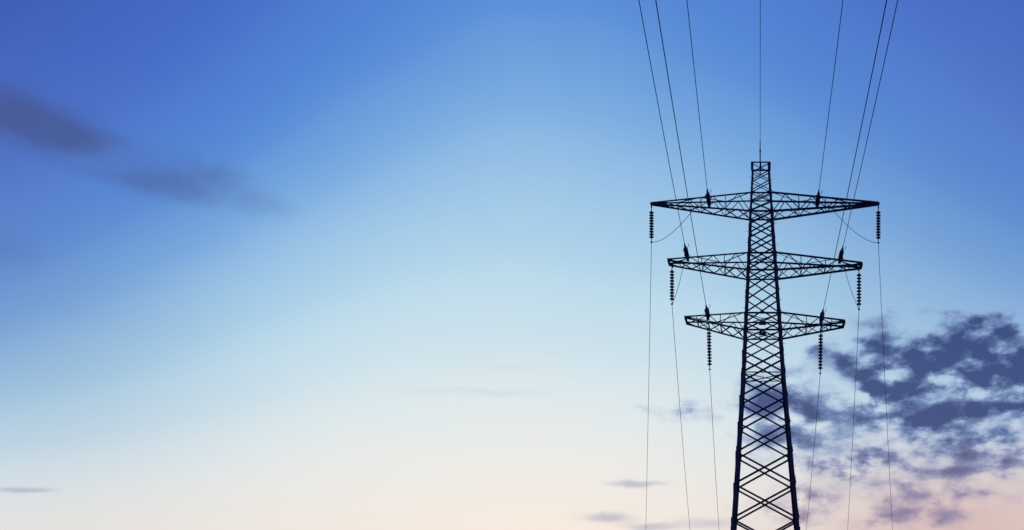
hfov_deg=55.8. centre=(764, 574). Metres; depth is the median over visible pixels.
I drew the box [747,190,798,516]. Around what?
step bolts
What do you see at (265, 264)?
sky
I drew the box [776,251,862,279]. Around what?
crossarm
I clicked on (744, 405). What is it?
gusset plates
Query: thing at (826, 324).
crossarm
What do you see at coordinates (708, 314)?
strain insulator
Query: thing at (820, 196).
overhead power line
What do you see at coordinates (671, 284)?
suspension insulator
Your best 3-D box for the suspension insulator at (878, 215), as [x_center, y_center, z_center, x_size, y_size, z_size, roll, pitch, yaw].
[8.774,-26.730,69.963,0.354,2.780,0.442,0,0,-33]
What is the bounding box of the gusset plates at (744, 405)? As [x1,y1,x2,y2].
[735,232,793,522]
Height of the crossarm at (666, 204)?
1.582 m
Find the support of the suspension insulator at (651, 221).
hanging from the crossarm at (666, 204)
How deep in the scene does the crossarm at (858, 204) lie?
69.85 m
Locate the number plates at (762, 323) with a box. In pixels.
[759,321,765,334]
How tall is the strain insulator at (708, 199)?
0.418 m
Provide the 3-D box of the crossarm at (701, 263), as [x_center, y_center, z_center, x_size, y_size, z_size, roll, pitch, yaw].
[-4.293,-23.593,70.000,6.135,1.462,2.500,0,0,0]
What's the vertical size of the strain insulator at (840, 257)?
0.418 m
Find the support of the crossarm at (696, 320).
attached to the legs
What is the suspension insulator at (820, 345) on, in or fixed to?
hanging from the hanger beams
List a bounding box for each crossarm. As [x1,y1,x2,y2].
[650,192,750,219]
[667,252,747,279]
[684,312,743,339]
[772,191,879,220]
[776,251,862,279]
[781,311,845,339]
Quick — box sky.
[0,0,1023,529]
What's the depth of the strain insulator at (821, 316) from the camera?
67.65 m
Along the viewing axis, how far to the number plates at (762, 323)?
68.52 m
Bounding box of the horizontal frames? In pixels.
[742,161,783,381]
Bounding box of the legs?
[731,163,799,529]
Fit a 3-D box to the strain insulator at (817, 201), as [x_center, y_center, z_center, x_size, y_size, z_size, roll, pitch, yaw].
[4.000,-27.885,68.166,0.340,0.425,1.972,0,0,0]
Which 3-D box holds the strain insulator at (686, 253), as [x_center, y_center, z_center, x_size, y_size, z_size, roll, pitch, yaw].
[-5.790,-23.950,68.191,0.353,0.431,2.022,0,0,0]
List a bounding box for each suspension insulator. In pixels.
[649,207,653,242]
[670,266,673,304]
[707,327,711,369]
[818,330,822,373]
[857,269,860,309]
[876,207,880,242]
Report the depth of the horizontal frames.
69.28 m
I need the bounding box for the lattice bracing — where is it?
[731,163,799,529]
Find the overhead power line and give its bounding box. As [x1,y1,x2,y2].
[639,0,897,529]
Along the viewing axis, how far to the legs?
68.41 m
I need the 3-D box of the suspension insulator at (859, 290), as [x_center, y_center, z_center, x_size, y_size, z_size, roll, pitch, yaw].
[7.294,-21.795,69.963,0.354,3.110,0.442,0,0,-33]
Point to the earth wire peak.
(760, 156)
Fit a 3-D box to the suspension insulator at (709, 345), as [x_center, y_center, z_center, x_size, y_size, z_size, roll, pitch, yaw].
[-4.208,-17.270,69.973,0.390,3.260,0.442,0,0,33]
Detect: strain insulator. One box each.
[683,247,688,258]
[705,308,709,317]
[706,193,710,205]
[815,194,819,206]
[819,312,824,321]
[838,250,843,261]
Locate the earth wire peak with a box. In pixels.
[759,140,760,174]
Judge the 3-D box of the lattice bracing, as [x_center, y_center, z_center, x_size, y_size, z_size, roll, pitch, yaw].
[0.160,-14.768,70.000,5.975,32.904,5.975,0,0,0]

